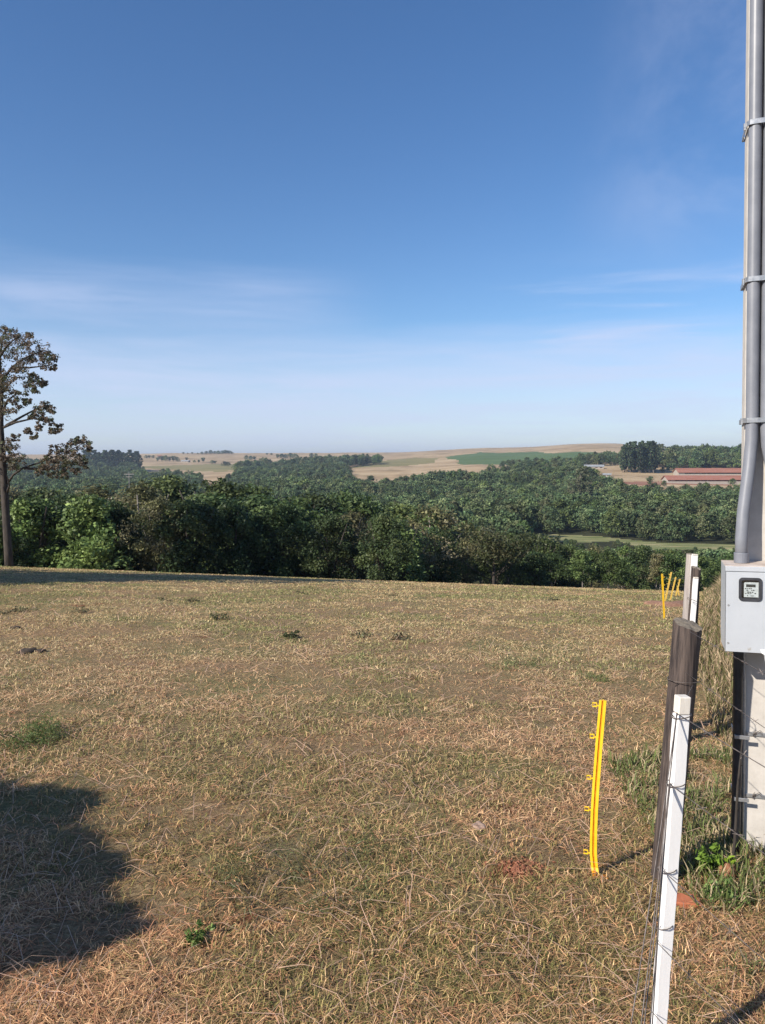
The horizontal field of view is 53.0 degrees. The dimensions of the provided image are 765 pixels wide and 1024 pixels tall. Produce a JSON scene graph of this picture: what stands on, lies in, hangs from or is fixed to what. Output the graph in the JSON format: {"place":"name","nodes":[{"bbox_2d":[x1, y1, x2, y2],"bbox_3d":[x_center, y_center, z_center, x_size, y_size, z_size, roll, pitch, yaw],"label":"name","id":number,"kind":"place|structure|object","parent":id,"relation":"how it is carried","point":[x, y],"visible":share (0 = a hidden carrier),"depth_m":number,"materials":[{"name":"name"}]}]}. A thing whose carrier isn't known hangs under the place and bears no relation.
{"place":"outdoors","nodes":[
{"label":"outdoors","id":0,"kind":"place"},
{"bbox_2d":[144,457,597,471],"bbox_3d":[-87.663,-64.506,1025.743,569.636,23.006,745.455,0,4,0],"label":"stubble field","id":1,"kind":"structure","parent":0,"point":[387,463],"depth_m":1149.57,"materials":[{"name":"beige plant"}]},
{"bbox_2d":[0,0,745,454],"label":"sky","id":2,"kind":"structure","parent":0,"point":[236,226],"materials":[{"name":"blue"}]},
{"bbox_2d":[6,443,740,490],"bbox_3d":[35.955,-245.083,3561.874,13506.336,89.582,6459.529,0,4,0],"label":"farmland","id":3,"kind":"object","parent":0,"point":[445,464],"visible":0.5,"depth_m":1304.89,"materials":[{"name":"beige soil"}]},
{"bbox_2d":[625,446,633,472],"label":"eucalyptus tree","id":4,"kind":"object","parent":3,"relation":"on","point":[630,460],"visible":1,"depth_m":650.40,"materials":[{"name":"green plant"}]},
{"bbox_2d":[631,443,636,471],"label":"eucalyptus tree","id":5,"kind":"object","parent":3,"relation":"on","point":[634,452],"visible":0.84,"depth_m":656.34,"materials":[{"name":"green plant"}]},
{"bbox_2d":[636,444,643,471],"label":"eucalyptus tree","id":6,"kind":"object","parent":3,"relation":"on","point":[640,461],"visible":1,"depth_m":648.54,"materials":[{"name":"green plant"}]},
{"bbox_2d":[643,441,653,472],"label":"eucalyptus tree","id":7,"kind":"object","parent":3,"relation":"on","point":[649,462],"visible":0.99,"depth_m":652.77,"materials":[{"name":"green plant"}]},
{"bbox_2d":[647,440,658,472],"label":"eucalyptus tree","id":8,"kind":"object","parent":3,"relation":"on","point":[653,462],"visible":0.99,"depth_m":650.68,"materials":[{"name":"green plant"}]},
{"bbox_2d":[672,468,740,474],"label":"barn","id":9,"kind":"structure","parent":3,"relation":"on","point":[706,471],"depth_m":636.22,"materials":[{"name":"ceramic"}]},
{"bbox_2d":[15,522,734,590],"bbox_3d":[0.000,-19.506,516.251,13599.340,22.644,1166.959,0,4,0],"label":"woodland floor","id":10,"kind":"structure","parent":0,"point":[575,530],"depth_m":232.34,"materials":[{"name":"green plant"}]},
{"bbox_2d":[0,485,26,557],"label":"olive green tree","id":11,"kind":"object","parent":10,"relation":"on","point":[11,494],"visible":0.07,"depth_m":71.89,"materials":[{"name":"green plant"}]},
{"bbox_2d":[0,508,37,566],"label":"evergreen tree","id":12,"kind":"object","parent":10,"relation":"on","point":[11,520],"depth_m":52.19,"materials":[{"name":"green plant"}]},
{"bbox_2d":[0,487,74,567],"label":"evergreen tree","id":13,"kind":"object","parent":10,"relation":"on","point":[45,493],"visible":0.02,"depth_m":71.92,"materials":[{"name":"green plant"}]},
{"bbox_2d":[19,494,103,566],"bbox_3d":[-20.806,1.750,50.947,5.786,5.929,9.013,0,4,-2],"label":"evergreen tree","id":14,"kind":"object","parent":10,"relation":"on","point":[61,503],"visible":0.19,"depth_m":49.46,"materials":[{"name":"green plant"}]},
{"bbox_2d":[75,484,122,500],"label":"olive green tree","id":15,"kind":"object","parent":10,"relation":"on","point":[103,493],"visible":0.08,"depth_m":69.50,"materials":[{"name":"green plant"}]},
{"bbox_2d":[59,499,168,570],"bbox_3d":[-19.074,2.081,53.996,9.161,6.038,5.892,0,4,-1],"label":"broadleaf shrub","id":16,"kind":"object","parent":10,"relation":"on","point":[136,564],"visible":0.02,"depth_m":54.45,"materials":[{"name":"green plant"}]},
{"bbox_2d":[108,481,168,571],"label":"olive green tree","id":17,"kind":"object","parent":10,"relation":"on","point":[143,499],"visible":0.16,"depth_m":62.50,"materials":[{"name":"green plant"}]},
{"bbox_2d":[126,474,202,571],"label":"evergreen tree","id":18,"kind":"object","parent":10,"relation":"on","point":[171,487],"visible":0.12,"depth_m":70.00,"materials":[{"name":"green plant"}]},
{"bbox_2d":[119,501,211,571],"bbox_3d":[-15.332,2.248,54.435,7.798,6.062,5.067,0,4,-1],"label":"evergreen tree","id":19,"kind":"object","parent":10,"relation":"on","point":[135,558],"visible":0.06,"depth_m":53.30,"materials":[{"name":"green plant"}]},
{"bbox_2d":[173,477,255,573],"bbox_3d":[-13.355,1.818,62.581,9.453,9.338,14.712,-2,4,-26],"label":"broadleaf shrub","id":20,"kind":"object","parent":10,"relation":"on","point":[227,489],"visible":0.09,"depth_m":61.03,"materials":[{"name":"green plant"}]},
{"bbox_2d":[164,491,267,573],"bbox_3d":[-11.480,1.829,51.005,6.531,6.504,11.012,-2,4,-30],"label":"evergreen tree","id":21,"kind":"object","parent":10,"relation":"on","point":[214,499],"visible":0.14,"depth_m":49.68,"materials":[{"name":"green plant"}]},
{"bbox_2d":[209,499,262,574],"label":"evergreen tree","id":22,"kind":"object","parent":10,"relation":"on","point":[235,516],"visible":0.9,"depth_m":45.27,"materials":[{"name":"green plant"}]},
{"bbox_2d":[185,493,319,576],"bbox_3d":[-9.116,2.080,54.220,11.436,6.916,6.861,2,4,31],"label":"evergreen tree","id":23,"kind":"object","parent":10,"relation":"on","point":[255,504],"visible":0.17,"depth_m":52.80,"materials":[{"name":"green plant"}]},
{"bbox_2d":[219,483,331,576],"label":"broadleaf shrub","id":24,"kind":"object","parent":10,"relation":"on","point":[257,492],"visible":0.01,"depth_m":66.83,"materials":[{"name":"green plant"}]},
{"bbox_2d":[243,501,330,576],"bbox_3d":[-6.096,2.088,47.037,5.900,5.597,3.860,0,4,-5],"label":"evergreen tree","id":25,"kind":"object","parent":10,"relation":"on","point":[278,517],"visible":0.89,"depth_m":46.44,"materials":[{"name":"green plant"}]},
{"bbox_2d":[252,495,363,577],"bbox_3d":[-6.206,2.281,54.909,11.005,7.010,7.073,-1,4,-12],"label":"broadleaf shrub","id":26,"kind":"object","parent":10,"relation":"on","point":[314,515],"visible":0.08,"depth_m":54.49,"materials":[{"name":"green plant"}]},
{"bbox_2d":[288,493,358,577],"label":"evergreen tree","id":27,"kind":"object","parent":10,"relation":"on","point":[319,502],"visible":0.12,"depth_m":68.61,"materials":[{"name":"green plant"}]},
{"bbox_2d":[281,513,372,579],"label":"evergreen tree","id":28,"kind":"object","parent":10,"relation":"on","point":[329,525],"visible":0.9,"depth_m":45.77,"materials":[{"name":"green plant"}]},
{"bbox_2d":[313,510,388,579],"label":"olive green tree","id":29,"kind":"object","parent":10,"relation":"on","point":[355,518],"visible":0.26,"depth_m":51.64,"materials":[{"name":"green plant"}]},
{"bbox_2d":[326,489,383,579],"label":"broadleaf shrub","id":30,"kind":"object","parent":10,"relation":"on","point":[354,503],"visible":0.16,"depth_m":70.84,"materials":[{"name":"green plant"}]},
{"bbox_2d":[6,442,741,553],"bbox_3d":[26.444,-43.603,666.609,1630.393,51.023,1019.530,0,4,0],"label":"forest","id":31,"kind":"object","parent":10,"relation":"on","point":[527,494],"visible":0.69,"depth_m":404.85,"materials":[{"name":"green plant"}]},
{"bbox_2d":[353,511,418,580],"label":"evergreen tree","id":32,"kind":"object","parent":10,"relation":"on","point":[383,525],"visible":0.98,"depth_m":44.09,"materials":[{"name":"green plant"}]},
{"bbox_2d":[371,515,433,581],"bbox_3d":[1.013,3.002,53.817,5.064,5.496,7.872,0,4,2],"label":"broadleaf shrub","id":33,"kind":"object","parent":10,"relation":"on","point":[416,567],"visible":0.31,"depth_m":52.97,"materials":[{"name":"green plant"}]},
{"bbox_2d":[373,518,457,581],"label":"olive green tree","id":34,"kind":"object","parent":10,"relation":"on","point":[434,558],"visible":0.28,"depth_m":56.26,"materials":[{"name":"green plant"}]},
{"bbox_2d":[361,501,473,583],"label":"broadleaf shrub","id":35,"kind":"object","parent":10,"relation":"on","point":[399,511],"visible":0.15,"depth_m":72.77,"materials":[{"name":"green plant"}]},
{"bbox_2d":[420,526,473,582],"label":"evergreen tree","id":36,"kind":"object","parent":10,"relation":"on","point":[436,576],"visible":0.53,"depth_m":59.17,"materials":[{"name":"green plant"}]},
{"bbox_2d":[405,503,491,582],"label":"olive green tree","id":37,"kind":"object","parent":10,"relation":"on","point":[444,521],"visible":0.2,"depth_m":72.50,"materials":[{"name":"green plant"}]},
{"bbox_2d":[442,537,495,583],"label":"olive green tree","id":38,"kind":"object","parent":10,"relation":"on","point":[466,578],"visible":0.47,"depth_m":61.60,"materials":[{"name":"green plant"}]},
{"bbox_2d":[470,552,515,582],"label":"round tree","id":39,"kind":"object","parent":10,"relation":"on","point":[486,570],"visible":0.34,"depth_m":60.42,"materials":[{"name":"green plant"}]},
{"bbox_2d":[427,525,559,584],"bbox_3d":[8.477,3.709,58.398,9.912,5.514,5.424,0,4,-5],"label":"spreading tree","id":40,"kind":"object","parent":10,"relation":"on","point":[494,543],"visible":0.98,"depth_m":57.50,"materials":[{"name":"green plant"}]},
{"bbox_2d":[478,531,512,584],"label":"evergreen tree","id":41,"kind":"object","parent":10,"relation":"on","point":[504,581],"visible":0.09,"depth_m":95.00,"materials":[{"name":"green plant"}]},
{"bbox_2d":[500,532,526,583],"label":"round tree","id":42,"kind":"object","parent":10,"relation":"on","point":[516,565],"visible":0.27,"depth_m":77.73,"materials":[{"name":"green plant"}]},
{"bbox_2d":[511,552,559,586],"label":"tree","id":43,"kind":"object","parent":10,"relation":"on","point":[533,563],"visible":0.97,"depth_m":61.07,"materials":[{"name":"green plant"}]},
{"bbox_2d":[509,536,580,586],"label":"broadleaf shrub","id":44,"kind":"object","parent":10,"relation":"on","point":[550,548],"visible":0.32,"depth_m":79.16,"materials":[{"name":"green plant"}]},
{"bbox_2d":[535,552,576,586],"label":"round tree","id":45,"kind":"object","parent":10,"relation":"on","point":[556,558],"visible":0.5,"depth_m":75.02,"materials":[{"name":"green plant"}]},
{"bbox_2d":[552,543,597,587],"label":"broadleaf shrub","id":46,"kind":"object","parent":10,"relation":"on","point":[571,550],"visible":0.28,"depth_m":80.44,"materials":[{"name":"green plant"}]},
{"bbox_2d":[565,467,592,494],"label":"emergent tree","id":47,"kind":"object","parent":10,"relation":"on","point":[578,482],"visible":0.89,"depth_m":358.26,"materials":[{"name":"green plant"}]},
{"bbox_2d":[569,549,596,587],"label":"slender tree","id":48,"kind":"object","parent":10,"relation":"on","point":[581,561],"visible":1,"depth_m":72.54,"materials":[{"name":"green plant"}]},
{"bbox_2d":[570,544,613,587],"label":"olive green tree","id":49,"kind":"object","parent":10,"relation":"on","point":[598,584],"visible":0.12,"depth_m":96.17,"materials":[{"name":"green plant"}]},
{"bbox_2d":[576,550,609,587],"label":"round tree","id":50,"kind":"object","parent":10,"relation":"on","point":[594,555],"visible":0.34,"depth_m":82.79,"materials":[{"name":"green plant"}]},
{"bbox_2d":[589,549,630,588],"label":"round tree","id":51,"kind":"object","parent":10,"relation":"on","point":[608,556],"visible":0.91,"depth_m":73.19,"materials":[{"name":"green plant"}]},
{"bbox_2d":[603,558,640,588],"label":"round tree","id":52,"kind":"object","parent":10,"relation":"on","point":[625,565],"visible":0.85,"depth_m":72.82,"materials":[{"name":"green plant"}]},
{"bbox_2d":[615,545,636,588],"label":"slender tree","id":53,"kind":"object","parent":10,"relation":"on","point":[623,550],"visible":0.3,"depth_m":83.73,"materials":[{"name":"green plant"}]},
{"bbox_2d":[612,545,659,589],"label":"evergreen tree","id":54,"kind":"object","parent":10,"relation":"on","point":[637,553],"visible":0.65,"depth_m":81.93,"materials":[{"name":"green plant"}]},
{"bbox_2d":[646,553,666,588],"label":"slender tree","id":55,"kind":"object","parent":10,"relation":"on","point":[656,562],"visible":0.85,"depth_m":75.91,"materials":[{"name":"green plant"}]},
{"bbox_2d":[653,553,684,590],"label":"round tree","id":56,"kind":"object","parent":10,"relation":"on","point":[672,562],"visible":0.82,"depth_m":75.35,"materials":[{"name":"green plant"}]},
{"bbox_2d":[678,553,715,586],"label":"round tree","id":57,"kind":"object","parent":10,"relation":"on","point":[705,579],"visible":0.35,"depth_m":73.86,"materials":[{"name":"green plant"}]},
{"bbox_2d":[700,557,720,586],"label":"round tree","id":58,"kind":"object","parent":10,"relation":"on","point":[715,562],"visible":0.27,"depth_m":78.70,"materials":[{"name":"green plant"}]},
{"bbox_2d":[712,549,733,558],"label":"forest tree","id":59,"kind":"object","parent":10,"relation":"on","point":[720,553],"visible":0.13,"depth_m":138.68,"materials":[{"name":"green plant"}]},
{"bbox_2d":[0,566,764,1023],"bbox_3d":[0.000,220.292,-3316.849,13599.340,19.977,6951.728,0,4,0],"label":"ground","id":60,"kind":"structure","parent":0,"point":[314,681],"depth_m":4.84,"materials":[{"name":"brown plant"}]},
{"bbox_2d":[0,517,29,566],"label":"broadleaf shrub","id":61,"kind":"object","parent":60,"relation":"on","point":[22,564],"visible":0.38,"depth_m":40.86,"materials":[{"name":"green plant"}]},
{"bbox_2d":[0,494,67,567],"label":"broadleaf shrub","id":62,"kind":"object","parent":60,"relation":"on","point":[28,508],"visible":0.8,"depth_m":41.65,"materials":[{"name":"green plant"}]},
{"bbox_2d":[0,711,77,754],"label":"weed","id":63,"kind":"object","parent":60,"relation":"on","point":[51,728],"visible":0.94,"depth_m":5.51,"materials":[{"name":"green plant"}]},
{"bbox_2d":[0,324,92,565],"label":"tall tree","id":64,"kind":"object","parent":60,"relation":"on","point":[17,367],"visible":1,"depth_m":36.46,"materials":[{"name":"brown plant"}]},
{"bbox_2d":[37,492,135,570],"bbox_3d":[-16.289,1.460,41.657,3.953,5.088,6.428,-3,5,-41],"label":"broadleaf shrub","id":65,"kind":"object","parent":60,"relation":"on","point":[85,512],"visible":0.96,"depth_m":41.21,"materials":[{"name":"green plant"}]},
{"bbox_2d":[77,500,147,570],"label":"evergreen tree","id":66,"kind":"object","parent":60,"relation":"on","point":[118,514],"visible":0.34,"depth_m":43.46,"materials":[{"name":"green plant"}]},
{"bbox_2d":[114,495,197,572],"bbox_3d":[-12.554,1.613,43.334,3.564,5.205,5.685,3,2,11],"label":"olive green tree","id":67,"kind":"object","parent":60,"relation":"on","point":[142,543],"visible":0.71,"depth_m":42.68,"materials":[{"name":"green plant"}]},
{"bbox_2d":[143,498,233,573],"bbox_3d":[-10.783,1.731,43.901,3.945,5.178,6.690,2,4,28],"label":"evergreen tree","id":68,"kind":"object","parent":60,"relation":"on","point":[197,519],"visible":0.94,"depth_m":43.10,"materials":[{"name":"green plant"}]},
{"bbox_2d":[182,918,215,948],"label":"weed","id":69,"kind":"object","parent":60,"relation":"on","point":[190,935],"visible":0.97,"depth_m":2.94,"materials":[{"name":"green plant"}]},
{"bbox_2d":[179,852,333,943],"bbox_3d":[-0.510,1.596,3.226,0.657,0.130,0.669,0,4,0],"label":"weed","id":70,"kind":"object","parent":60,"relation":"on","point":[276,896],"visible":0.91,"depth_m":3.22,"materials":[{"name":"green plant"}]},
{"bbox_2d":[217,823,387,924],"bbox_3d":[-0.359,1.580,3.425,0.783,0.139,0.820,0,4,0],"label":"weed","id":71,"kind":"object","parent":60,"relation":"on","point":[298,864],"visible":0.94,"depth_m":3.48,"materials":[{"name":"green plant"}]},
{"bbox_2d":[439,852,570,898],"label":"loose earth","id":72,"kind":"structure","parent":60,"relation":"on","point":[517,869],"depth_m":3.50,"materials":[{"name":"brown soil"}]},
{"bbox_2d":[485,652,543,670],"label":"weed","id":73,"kind":"object","parent":60,"relation":"on","point":[524,665],"visible":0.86,"depth_m":8.66,"materials":[{"name":"green plant"}]},
{"bbox_2d":[576,670,611,681],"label":"weed","id":74,"kind":"object","parent":60,"relation":"on","point":[593,676],"visible":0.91,"depth_m":7.91,"materials":[{"name":"green plant"}]},
{"bbox_2d":[583,699,607,878],"bbox_3d":[0.963,1.268,3.448,0.101,0.856,0.052,0,4,0],"label":"step in stake","id":75,"kind":"object","parent":60,"relation":"on","point":[596,780],"visible":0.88,"depth_m":3.45,"materials":[{"name":"yellow plastic"}]},
{"bbox_2d":[644,600,682,606],"bbox_3d":[6.435,2.137,16.941,1.324,0.297,1.554,0,4,4],"label":"earth mound","id":76,"kind":"object","parent":60,"relation":"on","point":[679,603],"visible":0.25,"depth_m":17.06,"materials":[{"name":"brown soil"}]},
{"bbox_2d":[651,694,690,1023],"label":"white stake","id":77,"kind":"object","parent":60,"relation":"on","point":[682,704],"visible":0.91,"depth_m":2.15,"materials":[{"name":"paint"}]},
{"bbox_2d":[630,713,676,1023],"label":"fence wire","id":78,"kind":"object","parent":77,"relation":"hanging from","point":[653,873],"visible":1,"depth_m":1.91,"materials":[{"name":"grey metal"}]},
{"bbox_2d":[643,784,670,1023],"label":"fence wire","id":79,"kind":"object","parent":77,"relation":"hanging from","point":[657,908],"visible":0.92,"depth_m":1.93,"materials":[{"name":"grey metal"}]},
{"bbox_2d":[652,875,661,1023],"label":"fence wire","id":80,"kind":"object","parent":77,"relation":"hanging from","point":[655,974],"visible":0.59,"depth_m":1.90,"materials":[{"name":"grey metal"}]},
{"bbox_2d":[650,814,666,1023],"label":"fence wire","id":81,"kind":"object","parent":77,"relation":"hanging from","point":[657,933],"visible":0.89,"depth_m":1.90,"materials":[{"name":"grey metal"}]},
{"bbox_2d":[641,720,676,1023],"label":"fence wire","id":82,"kind":"object","parent":77,"relation":"hanging from","point":[658,881],"visible":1,"depth_m":1.91,"materials":[{"name":"grey metal"}]},
{"bbox_2d":[658,943,737,1023],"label":"fence wire","id":83,"kind":"object","parent":77,"relation":"attached to","point":[688,973],"visible":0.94,"depth_m":2.04,"materials":[{"name":"grey metal"}]},
{"bbox_2d":[663,871,764,960],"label":"fence wire","id":84,"kind":"object","parent":77,"relation":"attached to","point":[695,900],"visible":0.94,"depth_m":1.94,"materials":[{"name":"grey metal"}]},
{"bbox_2d":[671,785,764,853],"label":"fence wire","id":85,"kind":"object","parent":77,"relation":"attached to","point":[718,820],"visible":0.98,"depth_m":1.95,"materials":[{"name":"grey metal"}]},
{"bbox_2d":[677,713,764,767],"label":"fence wire","id":86,"kind":"object","parent":77,"relation":"attached to","point":[723,742],"visible":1,"depth_m":1.94,"materials":[{"name":"grey metal"}]},
{"bbox_2d":[651,617,701,881],"bbox_3d":[1.299,1.127,3.411,0.210,1.306,0.123,-1,4,-16],"label":"wooden post","id":87,"kind":"object","parent":60,"relation":"on","point":[685,649],"visible":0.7,"depth_m":3.37,"materials":[{"name":"brown wood"}]},
{"bbox_2d":[602,738,764,987],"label":"green grass","id":88,"kind":"structure","parent":60,"relation":"on","point":[654,756],"depth_m":3.87,"materials":[{"name":"green plant"}]},
{"bbox_2d":[682,553,692,619],"bbox_3d":[2.342,1.090,5.930,0.143,1.549,0.086,0,4,0],"label":"wooden post","id":89,"kind":"object","parent":60,"relation":"on","point":[686,588],"visible":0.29,"depth_m":5.88,"materials":[{"name":"grey wood"}]},
{"bbox_2d":[676,893,701,908],"bbox_3d":[1.260,1.647,3.226,0.137,0.058,0.070,4,10,4],"label":"clay brick","id":90,"kind":"object","parent":60,"relation":"on","point":[681,898],"visible":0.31,"depth_m":3.20,"materials":[{"name":"orange brick"}]},
{"bbox_2d":[688,566,700,623],"bbox_3d":[2.253,1.114,5.632,0.126,1.444,0.074,0,4,0],"label":"wooden post","id":91,"kind":"object","parent":60,"relation":"on","point":[695,571],"visible":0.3,"depth_m":5.58,"materials":[{"name":"brown wood"}]},
{"bbox_2d":[690,577,698,621],"bbox_3d":[2.216,1.122,5.551,0.097,1.313,0.021,0,4,0],"label":"white stake","id":92,"kind":"object","parent":60,"relation":"on","point":[694,597],"visible":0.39,"depth_m":5.51,"materials":[{"name":"paint"}]},
{"bbox_2d":[697,572,732,745],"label":"tall grass","id":93,"kind":"structure","parent":60,"relation":"on","point":[721,664],"depth_m":8.10,"materials":[{"name":"beige plant"}]},
{"bbox_2d":[693,842,736,879],"bbox_3d":[1.488,1.583,3.484,0.196,0.154,0.164,-1,4,-12],"label":"weed","id":94,"kind":"object","parent":60,"relation":"on","point":[716,859],"visible":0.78,"depth_m":3.45,"materials":[{"name":"green plant"}]},
{"bbox_2d":[700,873,752,903],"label":"weed","id":95,"kind":"object","parent":60,"relation":"on","point":[721,889],"visible":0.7,"depth_m":3.27,"materials":[{"name":"green plant"}]},
{"bbox_2d":[716,862,736,878],"bbox_3d":[1.550,1.617,3.453,0.083,0.097,0.104,1,4,13],"label":"soil clod","id":96,"kind":"object","parent":60,"relation":"on","point":[728,866],"visible":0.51,"depth_m":3.43,"materials":[{"name":"brown soil"}]},
{"bbox_2d":[731,739,742,858],"bbox_3d":[1.599,1.348,3.468,0.025,0.680,0.072,-1,4,-13],"label":"leaning stick","id":97,"kind":"object","parent":60,"relation":"on","point":[736,818],"visible":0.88,"depth_m":3.46,"materials":[{"name":"brown wood"}]},
{"bbox_2d":[730,0,764,854],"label":"utility pole","id":98,"kind":"object","parent":60,"relation":"on","point":[748,690],"visible":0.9,"depth_m":3.53,"materials":[{"name":"concrete"}]},
{"bbox_2d":[721,560,764,657],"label":"meter box","id":99,"kind":"object","parent":98,"relation":"attached to","point":[742,607],"visible":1,"depth_m":3.42,"materials":[{"name":"paint"}]},
{"bbox_2d":[725,571,764,652],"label":"door","id":100,"kind":"structure","parent":99,"relation":"in","point":[744,620],"depth_m":3.42,"materials":[{"name":"paint"}]},
{"bbox_2d":[739,578,761,601],"bbox_3d":[1.632,0.343,3.409,0.094,0.104,0.022,0,3,19],"label":"window frame","id":101,"kind":"structure","parent":99,"relation":"in","point":[741,579],"depth_m":3.40,"materials":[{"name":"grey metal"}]},
{"bbox_2d":[446,451,600,464],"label":"green field","id":102,"kind":"structure","parent":0,"point":[484,458],"depth_m":1123.07,"materials":[{"name":"green plant"}]},
{"bbox_2d":[546,534,734,549],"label":"valley meadow","id":103,"kind":"structure","parent":0,"point":[653,545],"depth_m":217.70,"materials":[{"name":"green plant"}]},
{"bbox_2d":[624,481,731,485],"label":"red earth","id":104,"kind":"structure","parent":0,"point":[642,483],"depth_m":541.02,"materials":[{"name":"brown soil"}]},
{"bbox_2d":[660,475,740,484],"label":"barn","id":105,"kind":"structure","parent":104,"relation":"on","point":[702,479],"depth_m":545.60,"materials":[{"name":"ceramic"}]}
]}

